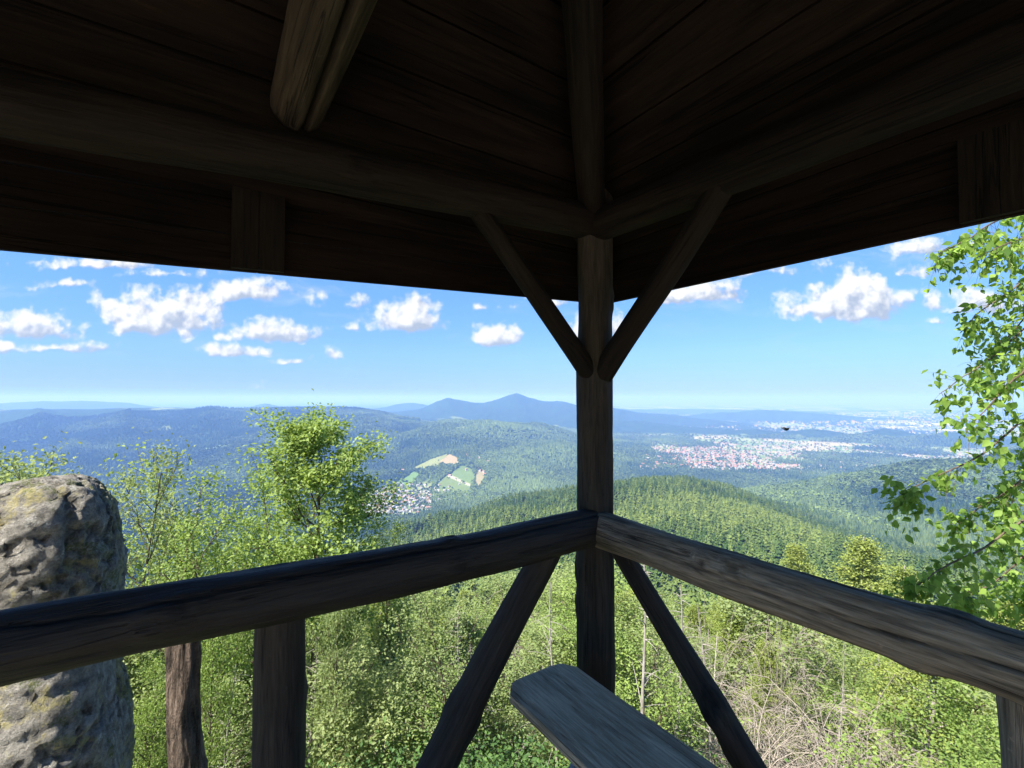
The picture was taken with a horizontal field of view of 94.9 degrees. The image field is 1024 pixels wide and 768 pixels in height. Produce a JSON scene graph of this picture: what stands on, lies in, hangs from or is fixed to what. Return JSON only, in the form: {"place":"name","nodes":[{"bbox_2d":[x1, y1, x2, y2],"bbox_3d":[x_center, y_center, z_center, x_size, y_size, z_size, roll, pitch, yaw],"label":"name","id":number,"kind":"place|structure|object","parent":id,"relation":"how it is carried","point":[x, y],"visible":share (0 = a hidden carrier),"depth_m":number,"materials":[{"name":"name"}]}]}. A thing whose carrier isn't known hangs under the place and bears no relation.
{"place":"outdoors","nodes":[
{"label":"outdoors","id":0,"kind":"place"},
{"bbox_2d":[0,393,1023,767],"bbox_3d":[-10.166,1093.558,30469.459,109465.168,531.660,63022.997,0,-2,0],"label":"ground","id":1,"kind":"structure","parent":0,"point":[628,415],"depth_m":6922.78,"materials":[{"name":"plant"}]},
{"bbox_2d":[0,474,134,767],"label":"boulder","id":2,"kind":"object","parent":1,"relation":"on","point":[61,536],"visible":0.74,"depth_m":2.65,"materials":[{"name":"stone"}]},
{"bbox_2d":[0,449,148,528],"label":"broadleaf tree","id":3,"kind":"object","parent":1,"relation":"on","point":[4,479],"visible":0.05,"depth_m":12.14,"materials":[{"name":"green plant"}]},
{"bbox_2d":[0,431,168,711],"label":"broadleaf tree","id":4,"kind":"object","parent":1,"relation":"on","point":[38,471],"visible":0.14,"depth_m":8.92,"materials":[{"name":"green plant"}]},
{"bbox_2d":[129,652,167,767],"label":"broadleaf tree","id":5,"kind":"object","parent":1,"relation":"on","point":[142,716],"visible":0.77,"depth_m":6.87,"materials":[{"name":"green plant"}]},
{"bbox_2d":[97,430,218,749],"bbox_3d":[-8.809,6.061,10.398,3.515,10.001,3.513,2,-2,-44],"label":"broadleaf tree","id":6,"kind":"object","parent":1,"relation":"on","point":[166,511],"visible":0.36,"depth_m":10.74,"materials":[{"name":"green plant"}]},
{"bbox_2d":[123,648,201,766],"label":"broadleaf tree","id":7,"kind":"object","parent":1,"relation":"on","point":[126,662],"visible":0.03,"depth_m":9.12,"materials":[{"name":"green plant"}]},
{"bbox_2d":[104,427,262,727],"bbox_3d":[-9.276,6.825,12.799,4.938,11.372,4.690,0,-2,11],"label":"broadleaf tree","id":8,"kind":"object","parent":1,"relation":"on","point":[207,481],"visible":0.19,"depth_m":12.75,"materials":[{"name":"green plant"}]},
{"bbox_2d":[127,635,239,767],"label":"broadleaf tree","id":9,"kind":"object","parent":1,"relation":"on","point":[164,694],"visible":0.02,"depth_m":10.41,"materials":[{"name":"green plant"}]},
{"bbox_2d":[164,641,207,767],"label":"bark stump","id":10,"kind":"object","parent":1,"relation":"on","point":[185,741],"visible":0.69,"depth_m":2.34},
{"bbox_2d":[125,646,248,767],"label":"broadleaf tree","id":11,"kind":"object","parent":1,"relation":"on","point":[137,688],"visible":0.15,"depth_m":9.19,"materials":[{"name":"green plant"}]},
{"bbox_2d":[156,637,252,767],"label":"broadleaf tree","id":12,"kind":"object","parent":1,"relation":"on","point":[232,679],"visible":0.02,"depth_m":13.37,"materials":[{"name":"green plant"}]},
{"bbox_2d":[129,479,296,767],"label":"broadleaf tree","id":13,"kind":"object","parent":1,"relation":"on","point":[155,569],"visible":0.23,"depth_m":9.92,"materials":[{"name":"green plant"}]},
{"bbox_2d":[200,631,253,767],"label":"broadleaf tree","id":14,"kind":"object","parent":1,"relation":"on","point":[206,676],"visible":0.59,"depth_m":7.92,"materials":[{"name":"green plant"}]},
{"bbox_2d":[207,663,251,767],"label":"bare tree","id":15,"kind":"object","parent":1,"relation":"on","point":[224,766],"visible":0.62,"depth_m":8.32,"materials":[{"name":"grey plant"}]},
{"bbox_2d":[157,669,312,767],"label":"broadleaf tree","id":16,"kind":"object","parent":1,"relation":"on","point":[238,759],"visible":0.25,"depth_m":8.96,"materials":[{"name":"green plant"}]},
{"bbox_2d":[185,432,331,767],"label":"broadleaf tree","id":17,"kind":"object","parent":1,"relation":"on","point":[267,532],"visible":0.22,"depth_m":12.25,"materials":[{"name":"green plant"}]},
{"bbox_2d":[217,602,384,732],"bbox_3d":[-7.252,10.312,16.407,6.362,6.464,5.299,-2,-2,42],"label":"broadleaf tree","id":18,"kind":"object","parent":1,"relation":"on","point":[309,657],"visible":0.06,"depth_m":15.82,"materials":[{"name":"green plant"}]},
{"bbox_2d":[249,678,365,767],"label":"bush","id":19,"kind":"object","parent":1,"relation":"on","point":[307,732],"visible":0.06,"depth_m":10.30,"materials":[{"name":"green plant"}]},
{"bbox_2d":[209,388,415,767],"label":"broadleaf tree","id":20,"kind":"object","parent":1,"relation":"on","point":[305,439],"visible":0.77,"depth_m":10.89,"materials":[{"name":"green plant"}]},
{"bbox_2d":[305,639,328,767],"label":"bare tree","id":21,"kind":"object","parent":1,"relation":"on","point":[310,732],"visible":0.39,"depth_m":9.16,"materials":[{"name":"grey plant"}]},
{"bbox_2d":[305,605,375,767],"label":"broadleaf tree","id":22,"kind":"object","parent":1,"relation":"on","point":[339,616],"visible":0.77,"depth_m":8.84,"materials":[{"name":"green plant"}]},
{"bbox_2d":[306,632,375,765],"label":"broadleaf tree","id":23,"kind":"object","parent":1,"relation":"on","point":[344,649],"visible":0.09,"depth_m":15.05,"materials":[{"name":"green plant"}]},
{"bbox_2d":[306,635,427,767],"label":"bush","id":24,"kind":"object","parent":1,"relation":"on","point":[369,734],"visible":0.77,"depth_m":9.17,"materials":[{"name":"green plant"}]},
{"bbox_2d":[350,494,426,750],"bbox_3d":[-3.608,7.259,13.720,2.759,8.601,2.905,0,-2,-11],"label":"broadleaf tree","id":25,"kind":"object","parent":1,"relation":"on","point":[384,610],"visible":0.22,"depth_m":13.50,"materials":[{"name":"green plant"}]},
{"bbox_2d":[341,599,437,765],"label":"broadleaf tree","id":26,"kind":"object","parent":1,"relation":"on","point":[385,638],"visible":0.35,"depth_m":12.95,"materials":[{"name":"green plant"}]},
{"bbox_2d":[355,609,431,733],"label":"broadleaf tree","id":27,"kind":"object","parent":1,"relation":"on","point":[379,612],"visible":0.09,"depth_m":18.70,"materials":[{"name":"green plant"}]},
{"bbox_2d":[373,629,446,743],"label":"broadleaf tree","id":28,"kind":"object","parent":1,"relation":"on","point":[429,651],"visible":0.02,"depth_m":16.35,"materials":[{"name":"green plant"}]},
{"bbox_2d":[398,604,438,756],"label":"broadleaf tree","id":29,"kind":"object","parent":1,"relation":"on","point":[418,648],"visible":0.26,"depth_m":11.70,"materials":[{"name":"green plant"}]},
{"bbox_2d":[393,591,452,633],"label":"broadleaf tree","id":30,"kind":"object","parent":1,"relation":"on","point":[425,611],"visible":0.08,"depth_m":34.33,"materials":[{"name":"green plant"}]},
{"bbox_2d":[398,588,456,693],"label":"broadleaf tree","id":31,"kind":"object","parent":1,"relation":"on","point":[427,619],"visible":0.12,"depth_m":15.13,"materials":[{"name":"green plant"}]},
{"bbox_2d":[347,632,509,767],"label":"bush","id":32,"kind":"object","parent":1,"relation":"on","point":[411,680],"visible":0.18,"depth_m":11.56,"materials":[{"name":"green plant"}]},
{"bbox_2d":[343,650,522,767],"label":"bush","id":33,"kind":"object","parent":1,"relation":"on","point":[436,708],"visible":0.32,"depth_m":10.22,"materials":[{"name":"green plant"}]},
{"bbox_2d":[377,587,514,744],"bbox_3d":[-1.160,5.878,9.019,2.540,4.596,2.542,-1,-2,24],"label":"broadleaf tree","id":34,"kind":"object","parent":1,"relation":"on","point":[439,656],"visible":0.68,"depth_m":8.75,"materials":[{"name":"green plant"}]},
{"bbox_2d":[456,589,473,611],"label":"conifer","id":35,"kind":"object","parent":1,"relation":"on","point":[462,592],"visible":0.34,"depth_m":146.50,"materials":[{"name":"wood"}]},
{"bbox_2d":[423,600,510,735],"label":"broadleaf tree","id":36,"kind":"object","parent":1,"relation":"on","point":[479,639],"visible":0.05,"depth_m":20.45,"materials":[{"name":"green plant"}]},
{"bbox_2d":[445,600,490,767],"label":"bare tree","id":37,"kind":"object","parent":1,"relation":"on","point":[468,751],"visible":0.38,"depth_m":9.89,"materials":[{"name":"grey plant"}]},
{"bbox_2d":[424,609,513,761],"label":"broadleaf tree","id":38,"kind":"object","parent":1,"relation":"on","point":[478,634],"visible":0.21,"depth_m":13.84,"materials":[{"name":"green plant"}]},
{"bbox_2d":[439,615,518,753],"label":"broadleaf tree","id":39,"kind":"object","parent":1,"relation":"on","point":[469,630],"visible":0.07,"depth_m":15.18,"materials":[{"name":"green plant"}]},
{"bbox_2d":[471,580,504,616],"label":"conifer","id":40,"kind":"object","parent":1,"relation":"on","point":[485,592],"visible":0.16,"depth_m":129.06,"materials":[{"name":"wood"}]},
{"bbox_2d":[467,710,518,767],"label":"bush","id":41,"kind":"object","parent":1,"relation":"on","point":[495,746],"visible":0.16,"depth_m":12.88,"materials":[{"name":"green plant"}]},
{"bbox_2d":[454,570,558,728],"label":"broadleaf tree","id":42,"kind":"object","parent":1,"relation":"on","point":[494,584],"visible":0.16,"depth_m":24.01,"materials":[{"name":"green plant"}]},
{"bbox_2d":[0,0,1023,767],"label":"pavilion","id":43,"kind":"structure","parent":1,"relation":"on","point":[596,160],"depth_m":1.72,"materials":[{"name":"brown wood"}]},
{"bbox_2d":[510,664,717,767],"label":"bench","id":44,"kind":"object","parent":43,"relation":"on","point":[576,717],"visible":1,"depth_m":1.80,"materials":[{"name":"grey wood"}]},
{"bbox_2d":[0,405,1023,583],"bbox_3d":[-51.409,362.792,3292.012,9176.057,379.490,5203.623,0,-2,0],"label":"woodland","id":45,"kind":"object","parent":1,"relation":"on","point":[809,490],"visible":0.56,"depth_m":2885.57,"materials":[{"name":"plant"}]},
{"bbox_2d":[482,583,568,746],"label":"broadleaf tree","id":46,"kind":"object","parent":1,"relation":"on","point":[517,647],"visible":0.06,"depth_m":16.93,"materials":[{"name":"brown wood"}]},
{"bbox_2d":[501,707,567,767],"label":"bush","id":47,"kind":"object","parent":1,"relation":"on","point":[549,746],"visible":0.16,"depth_m":9.77,"materials":[{"name":"green plant"}]},
{"bbox_2d":[500,597,573,697],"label":"broadleaf tree","id":48,"kind":"object","parent":1,"relation":"on","point":[545,608],"visible":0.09,"depth_m":21.64,"materials":[{"name":"green plant"}]},
{"bbox_2d":[245,677,839,767],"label":"undergrowth","id":49,"kind":"object","parent":1,"relation":"on","point":[536,760],"visible":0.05,"depth_m":7.68,"materials":[{"name":"green plant"}]},
{"bbox_2d":[519,582,565,766],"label":"bare tree","id":50,"kind":"object","parent":1,"relation":"on","point":[550,652],"visible":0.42,"depth_m":9.02,"materials":[{"name":"grey plant"}]},
{"bbox_2d":[515,561,574,650],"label":"broadleaf tree","id":51,"kind":"object","parent":1,"relation":"on","point":[555,575],"visible":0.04,"depth_m":35.97,"materials":[{"name":"green plant"}]},
{"bbox_2d":[479,610,622,767],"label":"broadleaf tree","id":52,"kind":"object","parent":1,"relation":"on","point":[558,646],"visible":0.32,"depth_m":11.92,"materials":[{"name":"green plant"}]},
{"bbox_2d":[504,557,629,695],"bbox_3d":[1.968,9.062,15.471,4.418,6.232,5.303,0,-2,9],"label":"broadleaf tree","id":53,"kind":"object","parent":1,"relation":"on","point":[557,586],"visible":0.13,"depth_m":15.55,"materials":[{"name":"green plant"}]},
{"bbox_2d":[125,473,1023,664],"bbox_3d":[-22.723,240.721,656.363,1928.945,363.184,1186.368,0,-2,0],"label":"conifer forest","id":54,"kind":"object","parent":1,"relation":"on","point":[792,524],"visible":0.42,"depth_m":536.90,"materials":[{"name":"plant"}]},
{"bbox_2d":[254,480,920,623],"bbox_3d":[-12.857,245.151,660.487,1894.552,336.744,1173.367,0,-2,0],"label":"broadleaf forest","id":55,"kind":"object","parent":1,"relation":"on","point":[651,512],"visible":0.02,"depth_m":535.48,"materials":[{"name":"green plant"}]},
{"bbox_2d":[195,411,985,514],"bbox_3d":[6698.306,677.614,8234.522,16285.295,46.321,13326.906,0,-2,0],"label":"distant houses","id":56,"kind":"structure","parent":1,"relation":"on","point":[718,456],"depth_m":3886.34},
{"bbox_2d":[529,573,654,720],"bbox_3d":[2.123,7.145,11.238,3.202,5.293,3.371,-1,-2,32],"label":"broadleaf tree","id":57,"kind":"object","parent":1,"relation":"on","point":[618,644],"visible":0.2,"depth_m":11.03,"materials":[{"name":"green plant"}]},
{"bbox_2d":[548,685,640,765],"bbox_3d":[1.720,6.746,8.549,2.403,2.387,2.245,1,-2,-31],"label":"bush","id":58,"kind":"object","parent":1,"relation":"on","point":[567,760],"visible":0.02,"depth_m":8.70,"materials":[{"name":"green plant"}]},
{"bbox_2d":[530,569,662,732],"bbox_3d":[2.271,8.104,13.470,4.342,5.926,4.571,0,-2,3],"label":"broadleaf tree","id":59,"kind":"object","parent":1,"relation":"on","point":[563,591],"visible":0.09,"depth_m":13.72,"materials":[{"name":"green plant"}]},
{"bbox_2d":[562,587,664,708],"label":"tree","id":60,"kind":"object","parent":1,"relation":"on","point":[625,592],"visible":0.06,"depth_m":19.10,"materials":[{"name":"green plant"}]},
{"bbox_2d":[632,564,663,714],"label":"bare tree","id":61,"kind":"object","parent":1,"relation":"on","point":[643,684],"visible":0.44,"depth_m":8.62,"materials":[{"name":"grey plant"}]},
{"bbox_2d":[614,591,714,755],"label":"broadleaf tree","id":62,"kind":"object","parent":1,"relation":"on","point":[636,604],"visible":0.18,"depth_m":13.35,"materials":[{"name":"green plant"}]},
{"bbox_2d":[329,412,1000,529],"bbox_3d":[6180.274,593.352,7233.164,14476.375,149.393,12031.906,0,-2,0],"label":"town trees","id":63,"kind":"object","parent":1,"relation":"on","point":[685,455],"visible":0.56,"depth_m":3856.33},
{"bbox_2d":[617,598,717,752],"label":"broadleaf tree","id":64,"kind":"object","parent":1,"relation":"on","point":[652,648],"visible":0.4,"depth_m":11.23,"materials":[{"name":"green plant"}]},
{"bbox_2d":[615,630,750,767],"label":"bush","id":65,"kind":"object","parent":1,"relation":"on","point":[671,705],"visible":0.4,"depth_m":9.23,"materials":[{"name":"green plant"}]},
{"bbox_2d":[667,595,704,620],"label":"conifer","id":66,"kind":"object","parent":1,"relation":"on","point":[684,604],"visible":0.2,"depth_m":127.33,"materials":[{"name":"plant"}]},
{"bbox_2d":[668,585,704,751],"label":"bare tree","id":67,"kind":"object","parent":1,"relation":"on","point":[680,677],"visible":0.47,"depth_m":9.10,"materials":[{"name":"grey plant"}]},
{"bbox_2d":[673,693,719,762],"bbox_3d":[5.753,11.050,14.754,2.145,3.435,2.378,-1,-2,28],"label":"bush","id":68,"kind":"object","parent":1,"relation":"on","point":[697,724],"visible":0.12,"depth_m":14.64,"materials":[{"name":"green plant"}]},
{"bbox_2d":[661,601,737,679],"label":"pine tree","id":69,"kind":"object","parent":1,"relation":"on","point":[693,613],"visible":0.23,"depth_m":32.80,"materials":[{"name":"green plant"}]},
{"bbox_2d":[669,636,730,721],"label":"broadleaf tree","id":70,"kind":"object","parent":1,"relation":"on","point":[696,646],"visible":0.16,"depth_m":21.53,"materials":[{"name":"green plant"}]},
{"bbox_2d":[684,603,728,762],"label":"bare tree","id":71,"kind":"object","parent":1,"relation":"on","point":[709,731],"visible":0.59,"depth_m":10.28,"materials":[{"name":"grey plant"}]},
{"bbox_2d":[690,597,752,686],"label":"pine tree","id":72,"kind":"object","parent":1,"relation":"on","point":[717,614],"visible":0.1,"depth_m":42.00,"materials":[{"name":"green plant"}]},
{"bbox_2d":[675,601,768,762],"bbox_3d":[8.243,11.843,19.282,3.971,8.160,4.182,0,-2,13],"label":"dead bush","id":73,"kind":"object","parent":1,"relation":"on","point":[725,661],"visible":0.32,"depth_m":19.20,"materials":[{"name":"plant"}]},
{"bbox_2d":[703,704,778,767],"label":"dead bush","id":74,"kind":"object","parent":1,"relation":"on","point":[723,761],"visible":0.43,"depth_m":11.13,"materials":[{"name":"plant"}]},
{"bbox_2d":[698,610,808,760],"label":"pine tree","id":75,"kind":"object","parent":1,"relation":"on","point":[734,628],"visible":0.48,"depth_m":23.39,"materials":[{"name":"green plant"}]},
{"bbox_2d":[709,603,798,710],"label":"pine tree","id":76,"kind":"object","parent":1,"relation":"on","point":[749,634],"visible":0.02,"depth_m":46.19,"materials":[{"name":"green plant"}]},
{"bbox_2d":[732,636,817,766],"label":"pine tree","id":77,"kind":"object","parent":1,"relation":"on","point":[766,663],"visible":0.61,"depth_m":18.95,"materials":[{"name":"green plant"}]},
{"bbox_2d":[726,612,834,766],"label":"dead bush","id":78,"kind":"object","parent":1,"relation":"on","point":[777,669],"visible":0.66,"depth_m":18.29,"materials":[{"name":"plant"}]},
{"bbox_2d":[683,659,881,767],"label":"dead bush","id":79,"kind":"object","parent":1,"relation":"on","point":[769,748],"visible":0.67,"depth_m":13.74,"materials":[{"name":"plant"}]},
{"bbox_2d":[739,682,825,767],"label":"bush","id":80,"kind":"object","parent":1,"relation":"on","point":[791,728],"visible":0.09,"depth_m":22.12,"materials":[{"name":"green plant"}]},
{"bbox_2d":[692,586,882,766],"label":"broadleaf tree","id":81,"kind":"object","parent":1,"relation":"on","point":[760,617],"visible":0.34,"depth_m":22.59,"materials":[{"name":"green plant"}]},
{"bbox_2d":[771,705,811,766],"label":"bare sapling","id":82,"kind":"object","parent":1,"relation":"on","point":[785,713],"visible":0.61,"depth_m":15.64,"materials":[{"name":"grey plant"}]},
{"bbox_2d":[777,628,818,705],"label":"pine tree","id":83,"kind":"object","parent":1,"relation":"on","point":[803,648],"visible":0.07,"depth_m":53.30,"materials":[{"name":"green plant"}]},
{"bbox_2d":[757,541,851,658],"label":"pine tree","id":84,"kind":"object","parent":1,"relation":"on","point":[798,553],"visible":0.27,"depth_m":82.73,"materials":[{"name":"green plant"}]},
{"bbox_2d":[717,665,943,767],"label":"dead bush","id":85,"kind":"object","parent":1,"relation":"on","point":[814,745],"visible":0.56,"depth_m":13.85,"materials":[{"name":"plant"}]},
{"bbox_2d":[774,531,891,677],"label":"pine tree","id":86,"kind":"object","parent":1,"relation":"on","point":[863,551],"visible":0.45,"depth_m":61.36,"materials":[{"name":"green plant"}]},
{"bbox_2d":[715,652,958,767],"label":"dead bush","id":87,"kind":"object","parent":1,"relation":"on","point":[808,731],"visible":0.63,"depth_m":16.26,"materials":[{"name":"plant"}]},
{"bbox_2d":[808,641,865,767],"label":"bare tree","id":88,"kind":"object","parent":1,"relation":"on","point":[843,690],"visible":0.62,"depth_m":14.79,"materials":[{"name":"grey plant"}]},
{"bbox_2d":[794,649,886,767],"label":"pine tree","id":89,"kind":"object","parent":1,"relation":"on","point":[829,683],"visible":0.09,"depth_m":27.71,"materials":[{"name":"green plant"}]},
{"bbox_2d":[793,645,898,767],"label":"broadleaf tree","id":90,"kind":"object","parent":1,"relation":"on","point":[850,653],"visible":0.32,"depth_m":22.86,"materials":[{"name":"green plant"}]},
{"bbox_2d":[782,658,940,767],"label":"bush","id":91,"kind":"object","parent":1,"relation":"on","point":[840,700],"visible":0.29,"depth_m":20.62,"materials":[{"name":"green plant"}]},
{"bbox_2d":[822,638,902,706],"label":"pine tree","id":92,"kind":"object","parent":1,"relation":"on","point":[860,663],"visible":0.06,"depth_m":42.59,"materials":[{"name":"green plant"}]},
{"bbox_2d":[834,643,926,764],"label":"broadleaf tree","id":93,"kind":"object","parent":1,"relation":"on","point":[880,661],"visible":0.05,"depth_m":30.91,"materials":[{"name":"green plant"}]},
{"bbox_2d":[799,683,1000,767],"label":"bush","id":94,"kind":"object","parent":1,"relation":"on","point":[877,759],"visible":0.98,"depth_m":9.14,"materials":[{"name":"green plant"}]},
{"bbox_2d":[815,602,998,767],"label":"broadleaf tree","id":95,"kind":"object","parent":1,"relation":"on","point":[904,675],"visible":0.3,"depth_m":16.82,"materials":[{"name":"green plant"}]},
{"bbox_2d":[863,562,993,714],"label":"pine tree","id":96,"kind":"object","parent":1,"relation":"on","point":[899,575],"visible":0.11,"depth_m":48.17,"materials":[{"name":"green plant"}]},
{"bbox_2d":[874,675,998,767],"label":"broadleaf tree","id":97,"kind":"object","parent":1,"relation":"on","point":[930,685],"visible":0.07,"depth_m":18.93,"materials":[{"name":"green plant"}]},
{"bbox_2d":[889,674,984,767],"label":"pine tree","id":98,"kind":"object","parent":1,"relation":"on","point":[908,732],"visible":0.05,"depth_m":20.55,"materials":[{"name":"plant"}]},
{"bbox_2d":[890,675,1000,767],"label":"broadleaf tree","id":99,"kind":"object","parent":1,"relation":"on","point":[948,711],"visible":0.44,"depth_m":15.26,"materials":[{"name":"green plant"}]},
{"bbox_2d":[871,215,1023,630],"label":"birch tree","id":100,"kind":"object","parent":1,"relation":"on","point":[1006,538],"visible":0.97,"depth_m":2.75,"materials":[{"name":"green plant"}]},
{"bbox_2d":[934,707,1000,767],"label":"broadleaf tree","id":101,"kind":"object","parent":1,"relation":"on","point":[988,754],"visible":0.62,"depth_m":10.63,"materials":[{"name":"green plant"}]},
{"bbox_2d":[937,682,1000,767],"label":"broadleaf tree","id":102,"kind":"object","parent":1,"relation":"on","point":[983,695],"visible":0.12,"depth_m":10.38,"materials":[{"name":"green plant"}]},
{"bbox_2d":[931,595,1023,712],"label":"pine tree","id":103,"kind":"object","parent":1,"relation":"on","point":[1019,625],"visible":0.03,"depth_m":31.77,"materials":[{"name":"green plant"}]},
{"bbox_2d":[0,219,1023,402],"label":"sky","id":104,"kind":"structure","parent":0,"point":[860,325],"materials":[{"name":"blue"}]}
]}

